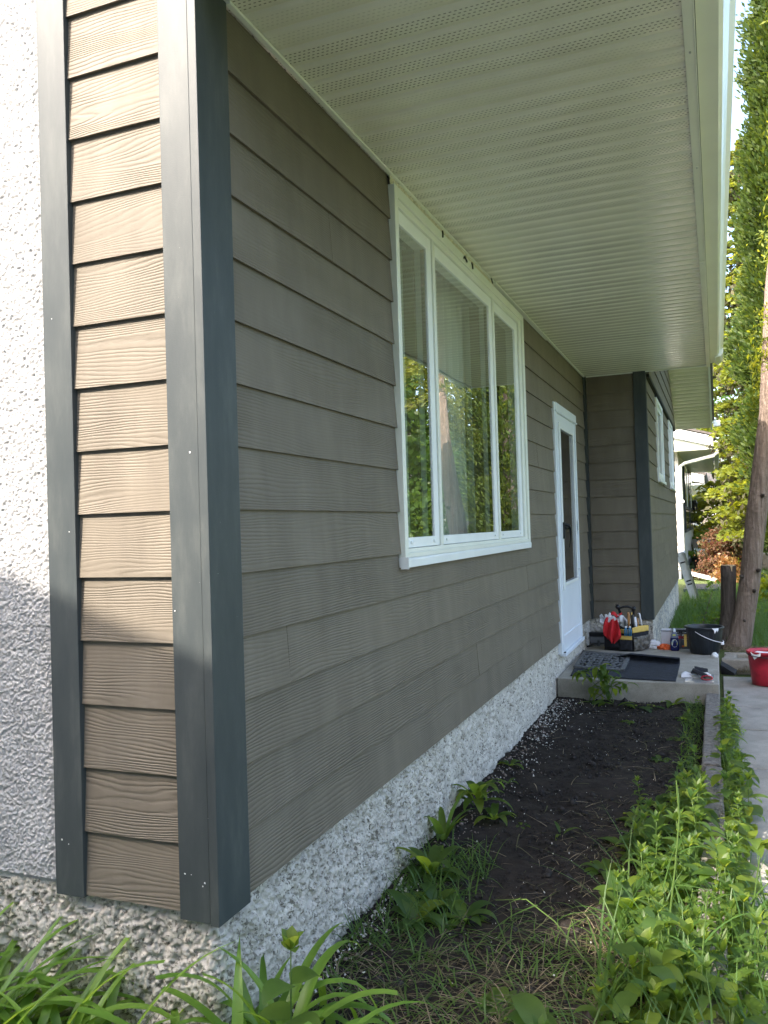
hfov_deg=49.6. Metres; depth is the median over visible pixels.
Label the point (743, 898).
leafy weed
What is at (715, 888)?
leafy weed
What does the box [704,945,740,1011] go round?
leafy weed
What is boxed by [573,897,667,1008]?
grass stalk
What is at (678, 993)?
leafy weed
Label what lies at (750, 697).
path
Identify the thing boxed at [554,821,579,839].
broadleaf weed
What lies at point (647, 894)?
leafy weed
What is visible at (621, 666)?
door mat
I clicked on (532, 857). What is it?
twigs
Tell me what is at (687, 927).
leafy weed
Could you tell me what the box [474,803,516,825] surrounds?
broadleaf weed
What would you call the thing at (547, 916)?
grass stalk
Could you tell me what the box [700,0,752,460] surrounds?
sky
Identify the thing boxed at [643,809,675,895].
leafy weed
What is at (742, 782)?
leafy weed
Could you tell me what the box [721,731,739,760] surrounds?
leafy weed
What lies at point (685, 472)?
window
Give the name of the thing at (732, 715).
leafy weed
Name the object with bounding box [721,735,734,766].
leafy weed
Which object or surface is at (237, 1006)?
daylily
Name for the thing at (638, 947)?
leafy weed
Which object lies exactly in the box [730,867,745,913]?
leafy weed
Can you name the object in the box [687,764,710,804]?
leafy weed
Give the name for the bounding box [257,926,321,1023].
leafy weed
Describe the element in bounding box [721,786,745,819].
leafy weed
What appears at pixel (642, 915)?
leafy weed
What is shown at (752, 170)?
cedar tree
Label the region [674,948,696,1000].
leafy weed
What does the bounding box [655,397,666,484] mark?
window
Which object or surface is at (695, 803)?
leafy weed
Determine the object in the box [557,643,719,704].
porch step
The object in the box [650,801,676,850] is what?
leafy weed
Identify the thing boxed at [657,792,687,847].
leafy weed
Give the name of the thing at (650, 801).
leafy weed
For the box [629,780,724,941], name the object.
grass stalk
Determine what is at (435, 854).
broadleaf weed
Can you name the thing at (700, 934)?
leafy weed
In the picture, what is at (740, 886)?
leafy weed
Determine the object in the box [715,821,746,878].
leafy weed
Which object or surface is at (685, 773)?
leafy weed
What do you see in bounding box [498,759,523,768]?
broadleaf weed
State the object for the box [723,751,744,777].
leafy weed
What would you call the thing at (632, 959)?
leafy weed
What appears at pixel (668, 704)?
broadleaf weed
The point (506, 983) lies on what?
dry grass
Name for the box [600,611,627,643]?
work gloves
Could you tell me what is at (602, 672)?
vine weed
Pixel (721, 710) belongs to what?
leafy weed
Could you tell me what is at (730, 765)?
leafy weed
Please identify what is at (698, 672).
work gloves
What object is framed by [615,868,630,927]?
leafy weed
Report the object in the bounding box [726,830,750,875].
leafy weed
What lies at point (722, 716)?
leafy weed
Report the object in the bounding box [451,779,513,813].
broadleaf weed
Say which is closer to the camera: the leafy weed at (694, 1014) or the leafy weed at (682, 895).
the leafy weed at (694, 1014)
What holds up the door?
in the bungalow
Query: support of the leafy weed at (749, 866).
on the path
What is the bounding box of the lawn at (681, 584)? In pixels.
[669,561,767,665]
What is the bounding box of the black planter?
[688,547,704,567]
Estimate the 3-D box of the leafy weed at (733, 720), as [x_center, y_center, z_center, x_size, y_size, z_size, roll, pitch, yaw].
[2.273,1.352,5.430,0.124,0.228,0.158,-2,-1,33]
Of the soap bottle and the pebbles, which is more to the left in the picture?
the pebbles
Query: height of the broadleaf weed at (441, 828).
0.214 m
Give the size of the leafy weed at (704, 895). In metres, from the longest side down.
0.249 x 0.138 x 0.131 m
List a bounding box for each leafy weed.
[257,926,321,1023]
[530,1014,554,1023]
[573,977,612,1023]
[587,957,625,1019]
[594,951,648,1020]
[599,921,625,999]
[600,917,675,1023]
[601,1005,633,1023]
[602,869,634,938]
[613,920,682,1023]
[615,805,645,863]
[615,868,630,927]
[617,816,655,858]
[618,842,678,892]
[621,908,681,996]
[622,910,647,971]
[624,809,662,878]
[624,840,661,918]
[626,882,672,949]
[626,941,663,998]
[628,847,659,901]
[629,882,662,974]
[630,776,650,818]
[630,978,677,1023]
[631,804,658,833]
[631,856,693,917]
[634,861,665,916]
[636,808,663,841]
[638,797,664,835]
[638,896,680,995]
[641,834,669,895]
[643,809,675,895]
[648,829,663,869]
[648,910,680,972]
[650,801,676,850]
[655,838,698,916]
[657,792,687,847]
[659,792,674,822]
[659,870,668,901]
[659,902,711,971]
[659,912,739,1023]
[660,785,675,807]
[660,936,715,1023]
[662,807,713,895]
[662,982,693,1023]
[663,771,689,814]
[663,900,675,937]
[664,778,696,823]
[664,808,689,875]
[667,954,709,1019]
[668,760,692,793]
[669,787,713,875]
[670,769,717,822]
[673,803,724,857]
[673,863,697,896]
[674,771,721,843]
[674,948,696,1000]
[676,788,712,837]
[676,834,712,901]
[677,777,715,863]
[678,878,700,931]
[678,903,707,940]
[679,744,711,789]
[679,779,711,826]
[680,708,694,726]
[680,830,710,893]
[680,877,697,906]
[680,926,727,995]
[680,952,731,1019]
[680,1006,702,1023]
[682,769,719,825]
[684,786,712,826]
[686,840,749,921]
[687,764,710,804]
[691,844,762,952]
[692,696,702,711]
[692,890,723,949]
[692,918,726,964]
[694,836,737,892]
[695,981,756,1023]
[704,768,758,837]
[704,883,727,927]
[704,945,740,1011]
[705,839,763,889]
[706,739,754,809]
[707,875,757,948]
[709,903,744,965]
[710,738,732,767]
[711,931,738,958]
[712,703,745,730]
[713,696,740,735]
[713,861,740,901]
[713,927,757,990]
[714,702,746,752]
[714,708,734,732]
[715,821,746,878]
[716,713,735,744]
[716,761,744,810]
[717,843,763,911]
[719,726,734,757]
[719,884,767,961]
[719,897,753,972]
[720,690,740,709]
[720,822,747,864]
[720,831,756,920]
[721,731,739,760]
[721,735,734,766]
[721,741,744,770]
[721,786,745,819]
[721,951,767,1016]
[722,713,741,744]
[723,703,743,733]
[723,747,748,786]
[723,750,755,790]
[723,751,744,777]
[723,767,762,816]
[724,708,744,746]
[724,809,738,840]
[725,757,746,797]
[725,824,749,862]
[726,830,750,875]
[728,790,753,837]
[728,796,753,852]
[730,773,757,812]
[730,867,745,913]
[731,1005,750,1023]
[732,770,767,838]
[732,905,767,1015]
[744,870,767,937]
[746,1006,767,1023]
[748,911,767,941]
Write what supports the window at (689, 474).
in the neighbour house at (693, 453)
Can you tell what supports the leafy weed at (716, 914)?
on the soil bed at (517, 864)
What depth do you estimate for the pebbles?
4.32 m
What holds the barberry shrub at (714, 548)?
on the lawn at (681, 584)
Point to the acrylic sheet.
(693, 680)
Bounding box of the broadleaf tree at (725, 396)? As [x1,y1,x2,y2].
[698,315,740,479]
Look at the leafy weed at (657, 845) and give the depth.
3.17 m
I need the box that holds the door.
[551,401,584,656]
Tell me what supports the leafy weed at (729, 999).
on the soil bed at (517, 864)
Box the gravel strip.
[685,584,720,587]
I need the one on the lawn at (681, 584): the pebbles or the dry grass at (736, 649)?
the dry grass at (736, 649)
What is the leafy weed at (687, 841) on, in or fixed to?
on the soil bed at (517, 864)
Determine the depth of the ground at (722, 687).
7.45 m
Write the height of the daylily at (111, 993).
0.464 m
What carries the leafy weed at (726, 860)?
on the soil bed at (517, 864)
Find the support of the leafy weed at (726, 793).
on the path
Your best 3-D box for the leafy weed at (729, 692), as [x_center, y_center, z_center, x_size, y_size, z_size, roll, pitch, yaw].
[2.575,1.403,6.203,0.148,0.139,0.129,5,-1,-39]
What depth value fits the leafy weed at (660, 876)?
3.01 m
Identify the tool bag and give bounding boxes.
[604,604,650,650]
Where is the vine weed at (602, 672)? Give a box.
[572,663,664,711]
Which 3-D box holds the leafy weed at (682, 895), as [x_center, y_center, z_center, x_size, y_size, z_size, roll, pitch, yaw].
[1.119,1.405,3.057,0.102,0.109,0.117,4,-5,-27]
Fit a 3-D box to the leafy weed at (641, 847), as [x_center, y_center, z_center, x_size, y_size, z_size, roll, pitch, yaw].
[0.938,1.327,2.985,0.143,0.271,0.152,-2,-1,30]
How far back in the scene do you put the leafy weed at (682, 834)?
3.28 m
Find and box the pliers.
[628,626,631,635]
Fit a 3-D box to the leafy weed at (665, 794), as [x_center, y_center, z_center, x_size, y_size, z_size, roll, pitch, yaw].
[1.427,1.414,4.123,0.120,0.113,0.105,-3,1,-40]
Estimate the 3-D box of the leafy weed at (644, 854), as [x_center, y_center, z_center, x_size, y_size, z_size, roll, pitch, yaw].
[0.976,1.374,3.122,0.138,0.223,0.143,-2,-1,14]
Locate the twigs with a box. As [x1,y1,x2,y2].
[340,702,696,1000]
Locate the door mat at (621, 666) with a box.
[573,651,629,671]
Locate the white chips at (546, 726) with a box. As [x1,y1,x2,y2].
[482,698,598,813]
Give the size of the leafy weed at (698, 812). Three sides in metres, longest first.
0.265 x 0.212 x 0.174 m
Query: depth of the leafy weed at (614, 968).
2.42 m
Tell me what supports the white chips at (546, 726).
on the soil bed at (517, 864)
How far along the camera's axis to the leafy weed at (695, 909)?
2.71 m
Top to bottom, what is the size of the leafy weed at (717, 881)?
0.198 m
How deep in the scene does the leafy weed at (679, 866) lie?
3.11 m
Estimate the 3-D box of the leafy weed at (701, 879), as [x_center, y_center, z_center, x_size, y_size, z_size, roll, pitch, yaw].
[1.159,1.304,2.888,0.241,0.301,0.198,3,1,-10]
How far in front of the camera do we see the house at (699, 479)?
33.02 m
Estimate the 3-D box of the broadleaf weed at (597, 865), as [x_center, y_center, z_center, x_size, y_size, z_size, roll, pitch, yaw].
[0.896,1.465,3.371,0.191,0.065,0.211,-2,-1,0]
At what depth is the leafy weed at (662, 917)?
2.65 m
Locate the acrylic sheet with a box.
[685,674,713,683]
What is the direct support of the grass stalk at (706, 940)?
on the soil bed at (517, 864)
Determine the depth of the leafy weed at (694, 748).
4.15 m
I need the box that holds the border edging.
[683,588,720,591]
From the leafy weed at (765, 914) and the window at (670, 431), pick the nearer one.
the leafy weed at (765, 914)
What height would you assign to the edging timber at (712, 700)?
0.230 m
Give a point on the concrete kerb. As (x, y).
(739, 660)
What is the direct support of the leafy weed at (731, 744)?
on the path
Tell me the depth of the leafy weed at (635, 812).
3.45 m
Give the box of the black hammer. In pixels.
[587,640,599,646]
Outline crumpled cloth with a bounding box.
[647,639,660,648]
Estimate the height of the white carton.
0.176 m
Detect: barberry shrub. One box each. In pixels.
[692,525,741,579]
[709,552,740,583]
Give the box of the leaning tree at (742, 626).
[723,20,767,650]
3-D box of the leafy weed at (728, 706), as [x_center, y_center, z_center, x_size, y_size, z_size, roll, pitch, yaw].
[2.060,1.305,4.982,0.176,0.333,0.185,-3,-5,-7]
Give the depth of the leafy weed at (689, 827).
3.58 m
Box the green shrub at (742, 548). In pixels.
[731,524,767,557]
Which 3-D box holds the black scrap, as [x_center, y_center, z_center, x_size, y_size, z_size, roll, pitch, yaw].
[3.158,1.437,7.634,0.062,0.111,0.200,-1,-1,-25]
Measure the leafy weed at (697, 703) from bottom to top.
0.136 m
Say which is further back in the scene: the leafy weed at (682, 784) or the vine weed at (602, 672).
the vine weed at (602, 672)
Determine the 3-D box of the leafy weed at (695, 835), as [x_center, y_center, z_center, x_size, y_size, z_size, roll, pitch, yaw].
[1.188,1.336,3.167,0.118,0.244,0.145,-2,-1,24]
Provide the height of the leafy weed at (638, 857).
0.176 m
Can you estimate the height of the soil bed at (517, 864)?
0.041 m
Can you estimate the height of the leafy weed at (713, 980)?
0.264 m
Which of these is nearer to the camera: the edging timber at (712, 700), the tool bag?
the edging timber at (712, 700)
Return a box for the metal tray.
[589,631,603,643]
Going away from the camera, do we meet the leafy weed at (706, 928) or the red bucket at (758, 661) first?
the leafy weed at (706, 928)
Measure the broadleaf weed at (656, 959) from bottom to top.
0.198 m
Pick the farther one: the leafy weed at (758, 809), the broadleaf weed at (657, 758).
the broadleaf weed at (657, 758)
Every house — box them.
[673,429,718,580]
[691,472,707,524]
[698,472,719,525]
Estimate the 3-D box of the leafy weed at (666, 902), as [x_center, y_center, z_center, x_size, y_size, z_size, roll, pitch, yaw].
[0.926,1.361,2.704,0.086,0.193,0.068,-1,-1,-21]
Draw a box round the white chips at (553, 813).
[410,706,693,1016]
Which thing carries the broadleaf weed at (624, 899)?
on the soil bed at (517, 864)
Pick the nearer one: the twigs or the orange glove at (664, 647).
the twigs
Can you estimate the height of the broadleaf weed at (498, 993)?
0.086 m
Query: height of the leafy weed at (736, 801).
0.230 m
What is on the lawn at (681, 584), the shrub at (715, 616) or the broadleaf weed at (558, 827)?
the shrub at (715, 616)
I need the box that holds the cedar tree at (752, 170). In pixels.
[717,0,767,555]
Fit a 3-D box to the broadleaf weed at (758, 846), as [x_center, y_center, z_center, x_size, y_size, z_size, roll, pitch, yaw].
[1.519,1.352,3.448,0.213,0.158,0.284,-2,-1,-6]
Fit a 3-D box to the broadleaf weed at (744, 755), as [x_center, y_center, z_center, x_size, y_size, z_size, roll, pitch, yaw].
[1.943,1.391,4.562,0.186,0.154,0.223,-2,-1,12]
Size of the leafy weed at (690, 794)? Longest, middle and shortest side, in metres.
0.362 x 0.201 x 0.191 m
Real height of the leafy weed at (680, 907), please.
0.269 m
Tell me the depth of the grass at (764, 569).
18.02 m
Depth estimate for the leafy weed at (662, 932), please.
2.49 m
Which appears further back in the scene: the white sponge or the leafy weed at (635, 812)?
the white sponge
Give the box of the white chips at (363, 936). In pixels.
[292,876,418,1012]
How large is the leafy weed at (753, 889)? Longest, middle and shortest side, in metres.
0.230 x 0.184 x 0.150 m
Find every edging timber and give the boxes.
[695,766,728,1023]
[701,693,720,781]
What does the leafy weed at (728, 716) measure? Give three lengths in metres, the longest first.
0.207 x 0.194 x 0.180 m
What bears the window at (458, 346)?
in the bungalow
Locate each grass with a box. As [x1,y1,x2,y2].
[11,989,154,1023]
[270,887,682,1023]
[292,896,677,1023]
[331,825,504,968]
[483,804,657,928]
[493,806,767,1023]
[593,705,699,806]
[663,696,706,894]
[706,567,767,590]
[718,710,767,1014]
[723,645,767,652]
[732,665,749,673]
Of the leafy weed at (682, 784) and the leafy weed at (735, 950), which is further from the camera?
the leafy weed at (682, 784)
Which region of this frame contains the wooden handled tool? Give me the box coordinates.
[627,612,629,627]
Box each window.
[388,183,531,568]
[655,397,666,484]
[667,420,675,490]
[682,462,689,532]
[687,469,692,529]
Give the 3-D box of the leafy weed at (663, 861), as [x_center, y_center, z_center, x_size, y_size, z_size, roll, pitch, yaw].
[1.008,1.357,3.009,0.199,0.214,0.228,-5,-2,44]
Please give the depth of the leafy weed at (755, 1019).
2.06 m
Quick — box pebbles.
[309,700,585,1013]
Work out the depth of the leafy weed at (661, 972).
2.24 m
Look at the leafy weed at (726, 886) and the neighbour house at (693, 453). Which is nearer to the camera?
the leafy weed at (726, 886)
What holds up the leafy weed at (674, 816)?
on the soil bed at (517, 864)
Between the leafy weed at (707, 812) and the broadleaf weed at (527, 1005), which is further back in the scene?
the leafy weed at (707, 812)
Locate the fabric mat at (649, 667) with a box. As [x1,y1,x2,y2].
[570,650,679,681]
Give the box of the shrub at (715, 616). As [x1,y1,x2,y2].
[692,579,767,624]
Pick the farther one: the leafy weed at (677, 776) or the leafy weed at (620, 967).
the leafy weed at (677, 776)
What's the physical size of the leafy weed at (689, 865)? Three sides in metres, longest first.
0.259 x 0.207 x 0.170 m
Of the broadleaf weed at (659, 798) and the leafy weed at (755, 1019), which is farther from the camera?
the broadleaf weed at (659, 798)
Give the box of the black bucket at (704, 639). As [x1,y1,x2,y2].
[684,624,723,654]
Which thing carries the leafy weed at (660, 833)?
on the soil bed at (517, 864)
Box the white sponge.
[711,652,717,657]
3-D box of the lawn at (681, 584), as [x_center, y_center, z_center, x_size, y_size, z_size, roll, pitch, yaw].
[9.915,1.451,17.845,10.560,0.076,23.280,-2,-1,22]
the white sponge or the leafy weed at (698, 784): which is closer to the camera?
the leafy weed at (698, 784)
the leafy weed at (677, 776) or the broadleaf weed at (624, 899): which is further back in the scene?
the leafy weed at (677, 776)
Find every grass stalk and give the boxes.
[486,898,596,973]
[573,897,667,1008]
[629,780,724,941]
[664,893,763,994]
[749,857,767,989]
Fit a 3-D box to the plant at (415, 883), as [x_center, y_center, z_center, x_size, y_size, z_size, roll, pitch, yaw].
[0.166,1.419,3.194,0.552,0.121,1.164,-2,-1,22]
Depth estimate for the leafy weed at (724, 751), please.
4.69 m
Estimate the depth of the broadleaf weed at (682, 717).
5.92 m
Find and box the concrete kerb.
[722,652,750,674]
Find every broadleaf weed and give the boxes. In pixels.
[386,889,444,940]
[396,844,467,885]
[413,882,462,910]
[423,790,473,841]
[440,899,497,930]
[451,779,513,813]
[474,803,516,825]
[476,986,544,1023]
[496,778,517,783]
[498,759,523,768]
[504,992,556,1023]
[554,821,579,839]
[579,858,624,881]
[593,870,660,938]
[598,832,635,851]
[616,812,634,826]
[621,815,674,864]
[623,945,721,1020]
[639,795,668,811]
[648,755,670,762]
[661,697,691,707]
[666,736,686,740]
[675,712,689,720]
[718,817,767,857]
[721,753,759,782]
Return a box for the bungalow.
[0,0,735,1023]
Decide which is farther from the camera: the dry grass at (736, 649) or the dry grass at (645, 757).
the dry grass at (736, 649)
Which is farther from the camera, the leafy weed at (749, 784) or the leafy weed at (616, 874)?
the leafy weed at (749, 784)
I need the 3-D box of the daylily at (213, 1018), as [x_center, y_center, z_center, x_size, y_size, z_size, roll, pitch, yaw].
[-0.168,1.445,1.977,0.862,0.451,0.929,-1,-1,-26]
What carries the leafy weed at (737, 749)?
on the path
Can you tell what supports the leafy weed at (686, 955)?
on the soil bed at (517, 864)
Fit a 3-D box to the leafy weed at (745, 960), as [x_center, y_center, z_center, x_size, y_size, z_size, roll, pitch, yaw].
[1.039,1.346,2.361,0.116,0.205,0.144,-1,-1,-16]
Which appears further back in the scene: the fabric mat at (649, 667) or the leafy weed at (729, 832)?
the fabric mat at (649, 667)
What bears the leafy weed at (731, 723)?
on the path
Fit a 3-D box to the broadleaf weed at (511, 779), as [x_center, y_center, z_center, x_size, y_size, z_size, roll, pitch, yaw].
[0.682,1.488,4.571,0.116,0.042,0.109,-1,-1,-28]
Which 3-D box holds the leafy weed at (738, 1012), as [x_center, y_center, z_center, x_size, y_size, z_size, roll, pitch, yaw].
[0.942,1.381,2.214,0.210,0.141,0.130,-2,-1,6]
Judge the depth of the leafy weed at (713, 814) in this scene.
3.71 m
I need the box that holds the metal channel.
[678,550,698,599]
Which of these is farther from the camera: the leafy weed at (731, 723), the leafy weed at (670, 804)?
the leafy weed at (731, 723)
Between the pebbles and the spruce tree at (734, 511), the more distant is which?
the spruce tree at (734, 511)
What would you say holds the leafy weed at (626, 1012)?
on the soil bed at (517, 864)
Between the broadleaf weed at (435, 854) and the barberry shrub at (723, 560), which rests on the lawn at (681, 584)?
the barberry shrub at (723, 560)
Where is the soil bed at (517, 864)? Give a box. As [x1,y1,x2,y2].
[292,694,704,1023]
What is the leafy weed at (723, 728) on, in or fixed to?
on the path
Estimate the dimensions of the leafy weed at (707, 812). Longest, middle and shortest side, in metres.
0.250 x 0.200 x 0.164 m
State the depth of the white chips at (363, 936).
2.89 m
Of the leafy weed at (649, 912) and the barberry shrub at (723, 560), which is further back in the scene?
the barberry shrub at (723, 560)
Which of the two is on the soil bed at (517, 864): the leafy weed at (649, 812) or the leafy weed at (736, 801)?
the leafy weed at (649, 812)
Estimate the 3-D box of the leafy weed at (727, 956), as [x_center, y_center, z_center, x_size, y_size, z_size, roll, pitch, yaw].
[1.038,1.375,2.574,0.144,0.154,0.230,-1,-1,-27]
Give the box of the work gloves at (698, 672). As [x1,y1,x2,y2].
[681,666,712,679]
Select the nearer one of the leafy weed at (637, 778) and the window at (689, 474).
the leafy weed at (637, 778)
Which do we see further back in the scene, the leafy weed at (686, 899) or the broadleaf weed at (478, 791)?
the broadleaf weed at (478, 791)
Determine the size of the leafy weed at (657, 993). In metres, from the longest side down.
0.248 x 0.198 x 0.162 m
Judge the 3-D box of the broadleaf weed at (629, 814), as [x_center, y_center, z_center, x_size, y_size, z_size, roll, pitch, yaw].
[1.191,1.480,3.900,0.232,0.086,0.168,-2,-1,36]
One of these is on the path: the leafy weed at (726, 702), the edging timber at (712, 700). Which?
the leafy weed at (726, 702)
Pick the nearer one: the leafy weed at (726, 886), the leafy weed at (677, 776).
the leafy weed at (726, 886)
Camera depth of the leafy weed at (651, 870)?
2.95 m
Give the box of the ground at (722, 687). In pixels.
[442,666,750,961]
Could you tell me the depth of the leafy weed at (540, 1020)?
2.11 m
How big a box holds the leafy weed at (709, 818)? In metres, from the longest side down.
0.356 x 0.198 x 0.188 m
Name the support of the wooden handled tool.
in the tool bag
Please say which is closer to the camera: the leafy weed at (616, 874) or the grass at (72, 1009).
the grass at (72, 1009)
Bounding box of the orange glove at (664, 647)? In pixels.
[657,644,669,649]
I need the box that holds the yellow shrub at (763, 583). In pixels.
[759,573,767,599]
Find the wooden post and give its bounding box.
[719,565,735,648]
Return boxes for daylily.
[0,902,144,1023]
[0,916,173,1023]
[0,941,234,1023]
[76,937,242,1023]
[155,922,397,1023]
[161,986,429,1023]
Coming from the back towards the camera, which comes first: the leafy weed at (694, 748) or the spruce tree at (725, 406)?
the spruce tree at (725, 406)
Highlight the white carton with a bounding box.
[661,628,671,644]
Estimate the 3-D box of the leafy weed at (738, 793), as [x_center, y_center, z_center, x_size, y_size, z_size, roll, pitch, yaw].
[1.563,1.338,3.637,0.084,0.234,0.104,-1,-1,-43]
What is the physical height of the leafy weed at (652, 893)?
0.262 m
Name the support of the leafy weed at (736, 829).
on the path
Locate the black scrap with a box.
[721,661,736,675]
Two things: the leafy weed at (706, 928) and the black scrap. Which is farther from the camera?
the black scrap
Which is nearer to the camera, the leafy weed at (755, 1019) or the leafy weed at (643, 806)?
the leafy weed at (755, 1019)
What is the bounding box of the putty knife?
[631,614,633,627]
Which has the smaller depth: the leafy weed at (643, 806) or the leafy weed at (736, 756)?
the leafy weed at (643, 806)
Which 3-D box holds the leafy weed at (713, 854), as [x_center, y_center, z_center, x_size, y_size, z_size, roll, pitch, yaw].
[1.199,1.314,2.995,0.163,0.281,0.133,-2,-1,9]
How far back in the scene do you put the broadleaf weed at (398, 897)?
3.02 m
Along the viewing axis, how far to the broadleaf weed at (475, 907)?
3.02 m
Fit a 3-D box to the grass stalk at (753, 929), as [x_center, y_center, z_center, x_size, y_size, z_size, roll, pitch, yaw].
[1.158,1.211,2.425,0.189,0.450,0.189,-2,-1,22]
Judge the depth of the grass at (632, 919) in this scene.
2.50 m
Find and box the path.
[723,676,767,1015]
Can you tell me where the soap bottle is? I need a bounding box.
[670,628,678,650]
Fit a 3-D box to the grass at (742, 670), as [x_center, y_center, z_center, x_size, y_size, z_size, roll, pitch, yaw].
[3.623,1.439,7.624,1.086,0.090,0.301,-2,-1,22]
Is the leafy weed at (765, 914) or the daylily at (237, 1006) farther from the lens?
the leafy weed at (765, 914)
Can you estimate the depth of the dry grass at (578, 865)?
3.47 m
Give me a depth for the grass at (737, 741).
3.47 m
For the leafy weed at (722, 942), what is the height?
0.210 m
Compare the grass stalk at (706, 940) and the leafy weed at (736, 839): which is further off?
the leafy weed at (736, 839)
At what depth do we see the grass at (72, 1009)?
2.26 m
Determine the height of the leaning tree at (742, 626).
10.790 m
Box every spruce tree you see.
[692,139,750,536]
[695,205,767,550]
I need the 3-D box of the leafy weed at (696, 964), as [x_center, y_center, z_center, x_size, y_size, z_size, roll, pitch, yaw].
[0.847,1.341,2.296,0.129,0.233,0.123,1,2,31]
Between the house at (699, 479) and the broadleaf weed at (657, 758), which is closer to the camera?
the broadleaf weed at (657, 758)
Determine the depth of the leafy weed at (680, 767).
4.27 m
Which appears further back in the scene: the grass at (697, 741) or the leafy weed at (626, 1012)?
the grass at (697, 741)
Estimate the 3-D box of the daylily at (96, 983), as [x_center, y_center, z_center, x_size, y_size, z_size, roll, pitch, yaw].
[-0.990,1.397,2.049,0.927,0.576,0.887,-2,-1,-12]
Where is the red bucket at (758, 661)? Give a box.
[746,648,767,686]
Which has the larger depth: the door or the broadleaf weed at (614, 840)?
the door
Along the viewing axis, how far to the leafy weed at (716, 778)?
4.12 m
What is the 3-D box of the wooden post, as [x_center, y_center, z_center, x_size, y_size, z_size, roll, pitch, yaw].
[3.637,1.087,8.840,0.281,1.044,0.225,-2,-1,-6]
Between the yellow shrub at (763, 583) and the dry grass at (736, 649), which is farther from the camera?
the yellow shrub at (763, 583)
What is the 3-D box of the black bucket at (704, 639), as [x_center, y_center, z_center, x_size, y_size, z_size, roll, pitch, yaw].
[2.999,1.192,7.776,0.356,0.252,0.356,-2,-1,22]
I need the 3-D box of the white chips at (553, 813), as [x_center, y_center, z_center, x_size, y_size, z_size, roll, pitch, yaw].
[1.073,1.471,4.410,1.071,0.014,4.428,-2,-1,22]
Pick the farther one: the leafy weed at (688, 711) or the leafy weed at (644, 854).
the leafy weed at (688, 711)
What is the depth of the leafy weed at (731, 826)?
3.37 m
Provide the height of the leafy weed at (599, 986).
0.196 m
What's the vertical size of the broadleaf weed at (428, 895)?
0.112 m
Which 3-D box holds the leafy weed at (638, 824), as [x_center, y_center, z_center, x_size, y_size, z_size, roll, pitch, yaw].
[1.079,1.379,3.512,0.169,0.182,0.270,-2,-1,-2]
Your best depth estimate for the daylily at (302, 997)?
2.24 m
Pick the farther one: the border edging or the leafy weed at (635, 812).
the border edging
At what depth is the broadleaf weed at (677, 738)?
5.35 m
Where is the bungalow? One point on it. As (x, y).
(358, 358)
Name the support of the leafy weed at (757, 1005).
on the path
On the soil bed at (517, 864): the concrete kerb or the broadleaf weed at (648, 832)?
the broadleaf weed at (648, 832)
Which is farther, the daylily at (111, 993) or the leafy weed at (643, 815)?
the leafy weed at (643, 815)
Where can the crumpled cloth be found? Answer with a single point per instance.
(654, 644)
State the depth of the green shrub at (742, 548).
24.28 m
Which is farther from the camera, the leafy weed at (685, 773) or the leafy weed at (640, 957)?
the leafy weed at (685, 773)
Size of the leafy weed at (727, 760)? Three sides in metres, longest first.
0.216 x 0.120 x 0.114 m
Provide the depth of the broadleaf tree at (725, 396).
48.27 m

